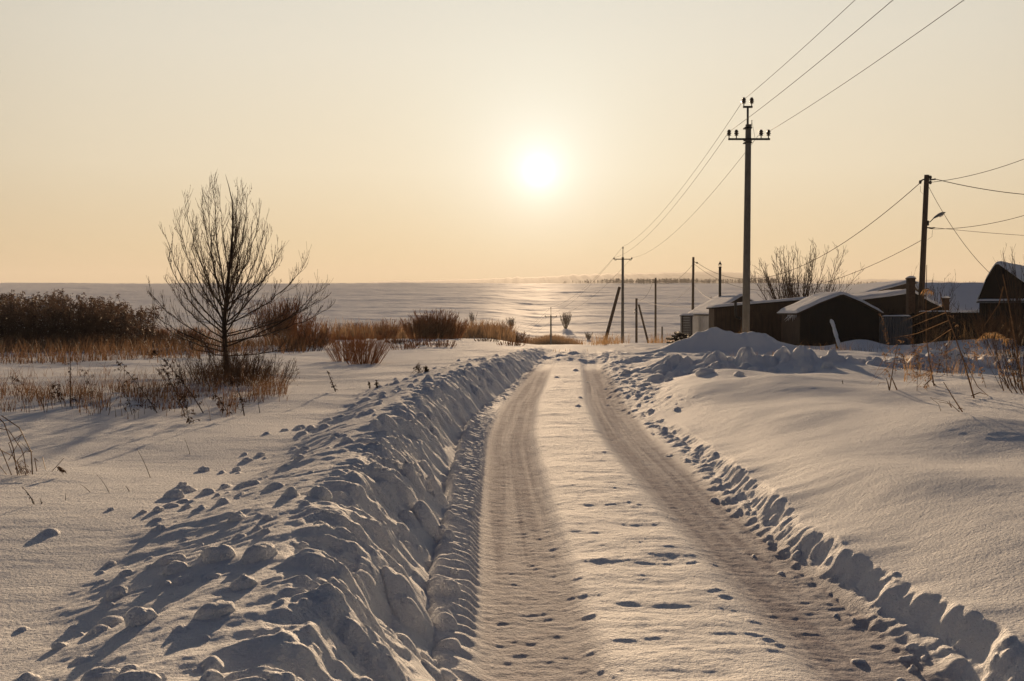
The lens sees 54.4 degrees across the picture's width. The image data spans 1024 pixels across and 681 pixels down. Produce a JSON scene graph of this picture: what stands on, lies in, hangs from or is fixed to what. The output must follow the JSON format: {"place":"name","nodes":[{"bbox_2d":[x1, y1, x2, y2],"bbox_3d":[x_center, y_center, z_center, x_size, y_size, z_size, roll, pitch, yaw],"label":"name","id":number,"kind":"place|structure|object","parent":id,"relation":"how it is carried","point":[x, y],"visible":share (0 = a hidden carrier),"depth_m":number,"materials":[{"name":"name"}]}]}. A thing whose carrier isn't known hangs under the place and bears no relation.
{"place":"outdoors","nodes":[
{"label":"outdoors","id":0,"kind":"place"},
{"bbox_2d":[0,352,304,418],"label":"dry grass","id":1,"kind":"structure","parent":0,"point":[156,391],"depth_m":14.66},
{"bbox_2d":[0,283,1023,680],"bbox_3d":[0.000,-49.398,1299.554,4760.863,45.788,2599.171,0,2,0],"label":"snow field","id":2,"kind":"structure","parent":0,"point":[904,503],"depth_m":10.86,"materials":[{"name":"snow"}]},
{"bbox_2d":[0,415,65,474],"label":"grass tuft","id":3,"kind":"object","parent":2,"relation":"on","point":[60,469],"visible":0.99,"depth_m":7.59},
{"bbox_2d":[49,384,64,400],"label":"dry weed","id":4,"kind":"object","parent":2,"relation":"on","point":[59,394],"visible":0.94,"depth_m":13.94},
{"bbox_2d":[65,354,76,406],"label":"dry weed","id":5,"kind":"object","parent":2,"relation":"on","point":[70,380],"visible":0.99,"depth_m":13.22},
{"bbox_2d":[0,288,164,351],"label":"bushes","id":6,"kind":"object","parent":2,"relation":"on","point":[98,319],"visible":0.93,"depth_m":43.80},
{"bbox_2d":[117,379,141,413],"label":"dry weed","id":7,"kind":"object","parent":2,"relation":"on","point":[134,411],"visible":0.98,"depth_m":12.59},
{"bbox_2d":[114,360,159,412],"bbox_3d":[-4.824,0.615,12.798,0.576,0.725,0.197,0,2,0],"label":"dry weed","id":8,"kind":"object","parent":2,"relation":"on","point":[134,379],"visible":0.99,"depth_m":12.80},
{"bbox_2d":[0,331,307,364],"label":"brown grass","id":9,"kind":"structure","parent":2,"relation":"on","point":[67,349],"depth_m":35.61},
{"bbox_2d":[135,327,177,348],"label":"brush bush","id":10,"kind":"object","parent":2,"relation":"on","point":[160,335],"visible":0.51,"depth_m":45.99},
{"bbox_2d":[158,364,183,412],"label":"dry weed","id":11,"kind":"object","parent":2,"relation":"on","point":[171,384],"visible":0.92,"depth_m":12.72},
{"bbox_2d":[151,350,203,412],"bbox_3d":[-4.261,0.542,12.731,0.671,0.858,0.204,0,2,-9],"label":"dry weed","id":12,"kind":"object","parent":2,"relation":"on","point":[176,376],"visible":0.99,"depth_m":12.72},
{"bbox_2d":[161,330,207,351],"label":"brush bush","id":13,"kind":"object","parent":2,"relation":"on","point":[182,339],"visible":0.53,"depth_m":43.72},
{"bbox_2d":[156,356,220,382],"bbox_3d":[-5.887,0.528,18.077,1.215,0.589,1.206,-1,2,-28],"label":"dry brush","id":14,"kind":"object","parent":2,"relation":"on","point":[180,368],"visible":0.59,"depth_m":18.02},
{"bbox_2d":[177,391,199,423],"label":"dry weed","id":15,"kind":"object","parent":2,"relation":"on","point":[185,406],"visible":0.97,"depth_m":11.36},
{"bbox_2d":[178,326,211,342],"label":"brush bush","id":16,"kind":"object","parent":2,"relation":"on","point":[193,332],"visible":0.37,"depth_m":57.97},
{"bbox_2d":[176,344,265,385],"bbox_3d":[-5.181,0.434,17.808,1.550,0.809,1.492,-1,2,-28],"label":"dry brush","id":17,"kind":"object","parent":2,"relation":"on","point":[191,372],"visible":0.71,"depth_m":17.69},
{"bbox_2d":[211,387,231,413],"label":"dry weed","id":18,"kind":"object","parent":2,"relation":"on","point":[217,403],"visible":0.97,"depth_m":12.56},
{"bbox_2d":[189,335,270,386],"bbox_3d":[-4.882,0.383,17.359,1.238,0.964,1.407,0,2,0],"label":"dry brush","id":19,"kind":"object","parent":2,"relation":"on","point":[226,361],"visible":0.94,"depth_m":17.17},
{"bbox_2d":[192,347,281,385],"bbox_3d":[-4.847,0.476,17.840,1.507,0.758,1.367,0,2,0],"label":"dry brush","id":20,"kind":"object","parent":2,"relation":"on","point":[268,367],"visible":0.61,"depth_m":17.67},
{"bbox_2d":[227,371,249,415],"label":"dry weed","id":21,"kind":"object","parent":2,"relation":"on","point":[240,397],"visible":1,"depth_m":12.32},
{"bbox_2d":[146,172,335,374],"bbox_3d":[-5.331,-1.165,19.468,3.996,4.350,2.409,0,2,0],"label":"bare tree","id":22,"kind":"object","parent":2,"relation":"on","point":[233,280],"visible":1,"depth_m":19.37,"materials":[{"name":"brown plant"}]},
{"bbox_2d":[235,353,299,383],"bbox_3d":[-4.547,0.522,18.346,1.284,0.626,1.246,0,2,0],"label":"dry brush","id":23,"kind":"object","parent":2,"relation":"on","point":[286,371],"visible":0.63,"depth_m":18.30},
{"bbox_2d":[0,349,542,680],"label":"snow bank","id":24,"kind":"structure","parent":2,"relation":"on","point":[348,594],"depth_m":4.78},
{"bbox_2d":[51,642,67,649],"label":"snow clod","id":25,"kind":"object","parent":24,"relation":"on","point":[57,645],"visible":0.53,"depth_m":3.57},
{"bbox_2d":[80,666,120,680],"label":"snow clod","id":26,"kind":"object","parent":24,"relation":"on","point":[98,673],"visible":0.94,"depth_m":3.00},
{"bbox_2d":[105,586,127,600],"bbox_3d":[-1.660,1.069,4.184,0.089,0.081,0.089,-1,2,-26],"label":"snow clod","id":27,"kind":"object","parent":24,"relation":"on","point":[114,592],"visible":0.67,"depth_m":4.16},
{"bbox_2d":[113,669,162,680],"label":"snow clod","id":28,"kind":"object","parent":24,"relation":"on","point":[137,675],"visible":1,"depth_m":2.86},
{"bbox_2d":[125,606,158,627],"bbox_3d":[-1.353,1.029,3.641,0.131,0.106,0.124,11,5,-9],"label":"snow clod","id":29,"kind":"object","parent":24,"relation":"on","point":[135,616],"visible":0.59,"depth_m":3.61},
{"bbox_2d":[162,489,184,498],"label":"snow clod","id":30,"kind":"object","parent":24,"relation":"on","point":[175,493],"visible":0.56,"depth_m":6.56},
{"bbox_2d":[162,560,188,575],"bbox_3d":[-1.477,1.026,4.391,0.114,0.110,0.104,0,2,-8],"label":"snow clod","id":31,"kind":"object","parent":24,"relation":"on","point":[174,567],"visible":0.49,"depth_m":4.36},
{"bbox_2d":[181,485,197,491],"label":"snow clod","id":32,"kind":"object","parent":24,"relation":"on","point":[189,488],"visible":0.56,"depth_m":6.84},
{"bbox_2d":[194,600,235,619],"bbox_3d":[-1.070,0.995,3.601,0.136,0.114,0.164,-2,5,27],"label":"snow clod","id":33,"kind":"object","parent":24,"relation":"on","point":[213,610],"visible":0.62,"depth_m":3.55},
{"bbox_2d":[202,544,235,563],"bbox_3d":[-1.315,0.982,4.478,0.152,0.131,0.163,7,-2,-18],"label":"snow clod","id":34,"kind":"object","parent":24,"relation":"on","point":[219,553],"visible":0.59,"depth_m":4.43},
{"bbox_2d":[227,511,245,522],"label":"snow clod","id":35,"kind":"object","parent":24,"relation":"on","point":[235,516],"visible":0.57,"depth_m":5.29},
{"bbox_2d":[229,574,257,590],"bbox_3d":[-1.061,0.967,3.933,0.099,0.087,0.100,1,2,27],"label":"snow clod","id":36,"kind":"object","parent":24,"relation":"on","point":[243,581],"visible":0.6,"depth_m":3.90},
{"bbox_2d":[242,542,278,563],"bbox_3d":[-1.112,0.966,4.403,0.164,0.136,0.146,0,2,-15],"label":"snow clod","id":37,"kind":"object","parent":24,"relation":"on","point":[263,551],"visible":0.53,"depth_m":4.35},
{"bbox_2d":[266,671,295,680],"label":"snow clod","id":38,"kind":"object","parent":24,"relation":"on","point":[280,676],"visible":0.98,"depth_m":2.93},
{"bbox_2d":[292,541,309,549],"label":"snow clod","id":39,"kind":"object","parent":24,"relation":"on","point":[302,545],"visible":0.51,"depth_m":4.62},
{"bbox_2d":[308,486,332,501],"bbox_3d":[-1.128,0.916,5.842,0.143,0.126,0.143,-1,2,-37],"label":"snow clod","id":40,"kind":"object","parent":24,"relation":"on","point":[321,493],"visible":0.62,"depth_m":5.81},
{"bbox_2d":[352,676,372,680],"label":"snow clod","id":41,"kind":"object","parent":24,"relation":"on","point":[363,678],"visible":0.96,"depth_m":3.39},
{"bbox_2d":[246,295,303,344],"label":"willow bush","id":42,"kind":"object","parent":2,"relation":"on","point":[285,324],"visible":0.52,"depth_m":55.62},
{"bbox_2d":[267,329,325,351],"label":"brush bush","id":43,"kind":"object","parent":2,"relation":"on","point":[307,342],"visible":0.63,"depth_m":42.70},
{"bbox_2d":[278,330,327,351],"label":"brush bush","id":44,"kind":"object","parent":2,"relation":"on","point":[305,336],"visible":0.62,"depth_m":42.86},
{"bbox_2d":[283,312,322,338],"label":"willow bush","id":45,"kind":"object","parent":2,"relation":"on","point":[310,320],"visible":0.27,"depth_m":59.87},
{"bbox_2d":[290,328,337,348],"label":"brush bush","id":46,"kind":"object","parent":2,"relation":"on","point":[328,340],"visible":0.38,"depth_m":46.16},
{"bbox_2d":[289,321,341,345],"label":"brush bush","id":47,"kind":"object","parent":2,"relation":"on","point":[310,332],"visible":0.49,"depth_m":50.42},
{"bbox_2d":[317,331,370,361],"bbox_3d":[-4.951,0.179,29.611,1.512,1.014,1.659,1,2,18],"label":"dry bush","id":48,"kind":"object","parent":2,"relation":"on","point":[337,352],"visible":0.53,"depth_m":29.47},
{"bbox_2d":[332,336,375,350],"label":"brush bush","id":49,"kind":"object","parent":2,"relation":"on","point":[355,345],"visible":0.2,"depth_m":44.41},
{"bbox_2d":[328,324,395,364],"bbox_3d":[-4.095,0.083,27.148,1.998,1.240,1.909,0,2,0],"label":"dry bush","id":50,"kind":"object","parent":2,"relation":"on","point":[374,359],"visible":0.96,"depth_m":27.11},
{"bbox_2d":[154,316,583,344],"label":"valley reeds","id":51,"kind":"object","parent":2,"relation":"on","point":[511,336],"visible":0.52,"depth_m":104.50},
{"bbox_2d":[371,318,401,338],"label":"willow bush","id":52,"kind":"object","parent":2,"relation":"on","point":[385,326],"visible":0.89,"depth_m":94.67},
{"bbox_2d":[390,342,419,349],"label":"brush bush","id":53,"kind":"object","parent":2,"relation":"on","point":[409,346],"visible":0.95,"depth_m":47.48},
{"bbox_2d":[399,315,437,338],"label":"willow bush","id":54,"kind":"object","parent":2,"relation":"on","point":[420,329],"visible":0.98,"depth_m":75.68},
{"bbox_2d":[408,308,458,338],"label":"willow bush","id":55,"kind":"object","parent":2,"relation":"on","point":[444,326],"visible":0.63,"depth_m":77.47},
{"bbox_2d":[425,338,456,346],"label":"brush bush","id":56,"kind":"object","parent":2,"relation":"on","point":[438,343],"visible":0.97,"depth_m":48.68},
{"bbox_2d":[439,315,470,338],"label":"willow bush","id":57,"kind":"object","parent":2,"relation":"on","point":[452,334],"visible":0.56,"depth_m":79.61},
{"bbox_2d":[484,320,511,334],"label":"willow bush","id":58,"kind":"object","parent":2,"relation":"on","point":[502,323],"visible":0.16,"depth_m":119.61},
{"bbox_2d":[496,340,525,345],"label":"brush bush","id":59,"kind":"object","parent":2,"relation":"on","point":[515,344],"visible":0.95,"depth_m":54.10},
{"bbox_2d":[515,330,529,342],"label":"willow bush","id":60,"kind":"object","parent":2,"relation":"on","point":[519,337],"visible":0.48,"depth_m":127.57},
{"bbox_2d":[545,307,556,344],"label":"utility pole","id":61,"kind":"object","parent":2,"relation":"on","point":[550,316],"visible":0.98,"depth_m":154.91,"materials":[{"name":"wood"}]},
{"bbox_2d":[560,311,571,328],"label":"round bush","id":62,"kind":"object","parent":2,"relation":"on","point":[565,320],"visible":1,"depth_m":359.23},
{"bbox_2d":[605,247,631,342],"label":"utility pole","id":63,"kind":"object","parent":2,"relation":"on","point":[614,306],"visible":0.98,"depth_m":96.75,"materials":[{"name":"wood"}]},
{"bbox_2d":[634,298,647,342],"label":"wooden pole","id":64,"kind":"object","parent":2,"relation":"on","point":[637,305],"visible":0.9,"depth_m":117.86,"materials":[{"name":"brown wood"}]},
{"bbox_2d":[652,278,656,341],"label":"wooden pole","id":65,"kind":"object","parent":2,"relation":"on","point":[655,325],"visible":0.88,"depth_m":127.85,"materials":[{"name":"brown wood"}]},
{"bbox_2d":[564,278,777,283],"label":"shelter belt","id":66,"kind":"object","parent":2,"relation":"on","point":[666,280],"visible":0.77,"depth_m":1137.89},
{"bbox_2d":[666,331,691,342],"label":"log pile","id":67,"kind":"object","parent":2,"relation":"on","point":[680,335],"visible":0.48,"depth_m":59.74,"materials":[{"name":"brown wood"}]},
{"bbox_2d":[680,313,692,336],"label":"slatted hut","id":68,"kind":"object","parent":2,"relation":"on","point":[686,327],"visible":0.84,"depth_m":65.69,"materials":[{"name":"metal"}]},
{"bbox_2d":[692,257,697,309],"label":"wooden pole","id":69,"kind":"object","parent":2,"relation":"on","point":[693,259],"visible":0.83,"depth_m":103.77,"materials":[{"name":"brown wood"}]},
{"bbox_2d":[695,367,714,375],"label":"snow clod","id":70,"kind":"object","parent":2,"relation":"on","point":[702,371],"visible":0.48,"depth_m":19.22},
{"bbox_2d":[689,262,753,334],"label":"whitewashed house","id":71,"kind":"structure","parent":2,"relation":"on","point":[700,313],"depth_m":65.78,"materials":[{"name":"white wood"}]},
{"bbox_2d":[727,97,770,332],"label":"utility pole","id":72,"kind":"object","parent":2,"relation":"on","point":[747,139],"visible":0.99,"depth_m":40.78,"materials":[{"name":"concrete"}]},
{"bbox_2d":[746,0,854,97],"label":"power line","id":73,"kind":"object","parent":72,"relation":"attached to","point":[804,46],"visible":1,"depth_m":31.30,"materials":[{"name":"metal"}]},
{"bbox_2d":[729,0,892,131],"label":"power line","id":74,"kind":"object","parent":72,"relation":"attached to","point":[818,62],"visible":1,"depth_m":27.62,"materials":[{"name":"metal"}]},
{"bbox_2d":[770,0,963,130],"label":"power line","id":75,"kind":"object","parent":72,"relation":"attached to","point":[879,59],"visible":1,"depth_m":27.09,"materials":[{"name":"metal"}]},
{"bbox_2d":[706,297,805,341],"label":"long garage","id":76,"kind":"structure","parent":2,"relation":"on","point":[765,318],"depth_m":53.97,"materials":[{"name":"brown wood"}]},
{"bbox_2d":[750,240,863,299],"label":"bare bush","id":77,"kind":"object","parent":2,"relation":"on","point":[789,285],"visible":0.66,"depth_m":63.12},
{"bbox_2d":[800,365,815,371],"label":"snow clod","id":78,"kind":"object","parent":2,"relation":"on","point":[809,368],"visible":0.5,"depth_m":19.86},
{"bbox_2d":[777,291,883,345],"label":"gabled garage","id":79,"kind":"structure","parent":2,"relation":"on","point":[805,321],"depth_m":47.98,"materials":[{"name":"brown paint"}]},
{"bbox_2d":[809,315,855,345],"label":"door","id":80,"kind":"structure","parent":79,"relation":"in","point":[821,332],"depth_m":47.97,"materials":[{"name":"brown paint"}]},
{"bbox_2d":[829,319,840,348],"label":"leaning post","id":81,"kind":"object","parent":2,"relation":"on","point":[835,335],"visible":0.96,"depth_m":43.84,"materials":[{"name":"grey wood"}]},
{"bbox_2d":[829,280,918,293],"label":"distant house","id":82,"kind":"structure","parent":2,"relation":"on","point":[876,286],"depth_m":84.41,"materials":[{"name":"grey wood"}]},
{"bbox_2d":[730,319,1022,381],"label":"pale grass","id":83,"kind":"structure","parent":2,"relation":"on","point":[955,371],"depth_m":22.16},
{"bbox_2d":[870,344,897,389],"bbox_3d":[5.276,0.382,14.122,0.482,0.669,0.268,-1,2,-34],"label":"broken reed","id":84,"kind":"object","parent":2,"relation":"on","point":[892,371],"visible":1,"depth_m":14.16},
{"bbox_2d":[878,314,911,344],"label":"metal fence","id":85,"kind":"object","parent":2,"relation":"on","point":[896,327],"visible":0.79,"depth_m":50.01,"materials":[{"name":"metal"}]},
{"bbox_2d":[851,289,949,337],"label":"wide shed","id":86,"kind":"structure","parent":2,"relation":"on","point":[889,302],"depth_m":57.97,"materials":[{"name":"brown wood"}]},
{"bbox_2d":[905,276,915,343],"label":"brick pillar","id":87,"kind":"structure","parent":2,"relation":"on","point":[910,292],"depth_m":51.30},
{"bbox_2d":[906,335,924,368],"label":"dry weed","id":88,"kind":"object","parent":2,"relation":"on","point":[910,338],"visible":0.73,"depth_m":20.65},
{"bbox_2d":[908,346,925,381],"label":"slope weed","id":89,"kind":"object","parent":2,"relation":"on","point":[920,350],"visible":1,"depth_m":13.97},
{"bbox_2d":[906,265,935,387],"bbox_3d":[6.025,-0.044,14.263,0.697,2.081,0.468,1,2,23],"label":"broken reed","id":90,"kind":"object","parent":2,"relation":"on","point":[932,379],"visible":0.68,"depth_m":14.36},
{"bbox_2d":[918,175,945,341],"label":"wooden pole","id":91,"kind":"object","parent":2,"relation":"on","point":[925,221],"visible":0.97,"depth_m":51.77,"materials":[{"name":"brown wood"}]},
{"bbox_2d":[698,184,918,278],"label":"cable","id":92,"kind":"object","parent":91,"relation":"attached to","point":[840,244],"visible":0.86,"depth_m":61.09,"materials":[{"name":"metal"}]},
{"bbox_2d":[697,240,920,290],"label":"cable","id":93,"kind":"object","parent":91,"relation":"attached to","point":[832,280],"visible":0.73,"depth_m":60.99,"materials":[{"name":"metal"}]},
{"bbox_2d":[936,179,1023,194],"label":"cable","id":94,"kind":"object","parent":91,"relation":"attached to","point":[978,188],"visible":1,"depth_m":51.99,"materials":[{"name":"metal"}]},
{"bbox_2d":[911,300,959,342],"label":"dry bush","id":95,"kind":"object","parent":2,"relation":"on","point":[935,323],"visible":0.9,"depth_m":44.43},
{"bbox_2d":[911,265,959,309],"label":"bare bush","id":96,"kind":"object","parent":2,"relation":"on","point":[939,290],"visible":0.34,"depth_m":59.22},
{"bbox_2d":[934,348,945,373],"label":"dry weed","id":97,"kind":"object","parent":2,"relation":"on","point":[939,361],"visible":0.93,"depth_m":18.43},
{"bbox_2d":[895,288,987,397],"bbox_3d":[5.625,0.125,12.742,1.470,1.591,0.380,0,2,0],"label":"broken reed","id":98,"kind":"object","parent":2,"relation":"on","point":[926,291],"visible":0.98,"depth_m":12.73,"materials":[{"name":"brown plant"}]},
{"bbox_2d":[911,310,978,343],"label":"board fence","id":99,"kind":"object","parent":2,"relation":"on","point":[959,321],"visible":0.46,"depth_m":49.54,"materials":[{"name":"brown wood"}]},
{"bbox_2d":[937,342,952,375],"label":"dry weed","id":100,"kind":"object","parent":2,"relation":"on","point":[946,356],"visible":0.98,"depth_m":17.80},
{"bbox_2d":[942,296,950,327],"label":"brick pillar","id":101,"kind":"structure","parent":2,"relation":"on","point":[946,301],"depth_m":50.84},
{"bbox_2d":[930,382,962,411],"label":"broken reed","id":102,"kind":"object","parent":2,"relation":"on","point":[949,401],"visible":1,"depth_m":10.10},
{"bbox_2d":[915,282,982,339],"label":"barn","id":103,"kind":"structure","parent":2,"relation":"on","point":[967,294],"depth_m":69.69,"materials":[{"name":"grey wood"}]},
{"bbox_2d":[964,338,982,381],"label":"slope weed","id":104,"kind":"object","parent":2,"relation":"on","point":[974,356],"visible":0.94,"depth_m":14.51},
{"bbox_2d":[961,310,1003,338],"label":"dry bush","id":105,"kind":"object","parent":2,"relation":"on","point":[995,323],"visible":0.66,"depth_m":43.81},
{"bbox_2d":[969,303,1023,356],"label":"dry bush","id":106,"kind":"object","parent":2,"relation":"on","point":[1004,331],"visible":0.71,"depth_m":24.06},
{"bbox_2d":[976,332,1018,381],"bbox_3d":[7.580,0.256,15.599,0.694,0.794,0.192,0,2,-10],"label":"broken reed","id":107,"kind":"object","parent":2,"relation":"on","point":[985,334],"visible":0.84,"depth_m":15.55,"materials":[{"name":"brown plant"}]},
{"bbox_2d":[976,261,1023,338],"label":"village house","id":108,"kind":"structure","parent":2,"relation":"on","point":[988,298],"depth_m":47.41,"materials":[{"name":"brown wood"}]},
{"bbox_2d":[982,319,1023,389],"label":"dry bush","id":109,"kind":"object","parent":2,"relation":"on","point":[1008,358],"visible":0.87,"depth_m":14.09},
{"bbox_2d":[984,274,1023,392],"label":"broken reed","id":110,"kind":"object","parent":2,"relation":"on","point":[1012,330],"visible":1,"depth_m":10.38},
{"bbox_2d":[993,244,1023,345],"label":"bare tree","id":111,"kind":"object","parent":2,"relation":"on","point":[1017,305],"visible":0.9,"depth_m":42.08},
{"bbox_2d":[998,356,1022,393],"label":"broken reed","id":112,"kind":"object","parent":2,"relation":"on","point":[1010,380],"visible":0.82,"depth_m":13.22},
{"bbox_2d":[1004,338,1019,388],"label":"slope weed","id":113,"kind":"object","parent":2,"relation":"on","point":[1007,339],"visible":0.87,"depth_m":14.06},
{"bbox_2d":[0,0,1023,283],"label":"sky","id":114,"kind":"structure","parent":0,"point":[411,140],"materials":[{"name":"beige"}]},
{"bbox_2d":[553,332,678,351],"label":"crest grass","id":115,"kind":"structure","parent":0,"point":[603,341],"depth_m":71.83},
{"bbox_2d":[370,271,983,283],"bbox_3d":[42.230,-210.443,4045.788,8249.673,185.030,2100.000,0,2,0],"label":"hills","id":116,"kind":"structure","parent":0,"point":[634,277],"depth_m":4297.70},
{"bbox_2d":[435,355,1021,680],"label":"road","id":117,"kind":"structure","parent":0,"point":[605,533],"depth_m":6.17,"materials":[{"name":"snow"}]},
{"bbox_2d":[467,507,475,515],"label":"snow clod","id":118,"kind":"object","parent":117,"relation":"on","point":[471,511],"visible":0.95,"depth_m":7.71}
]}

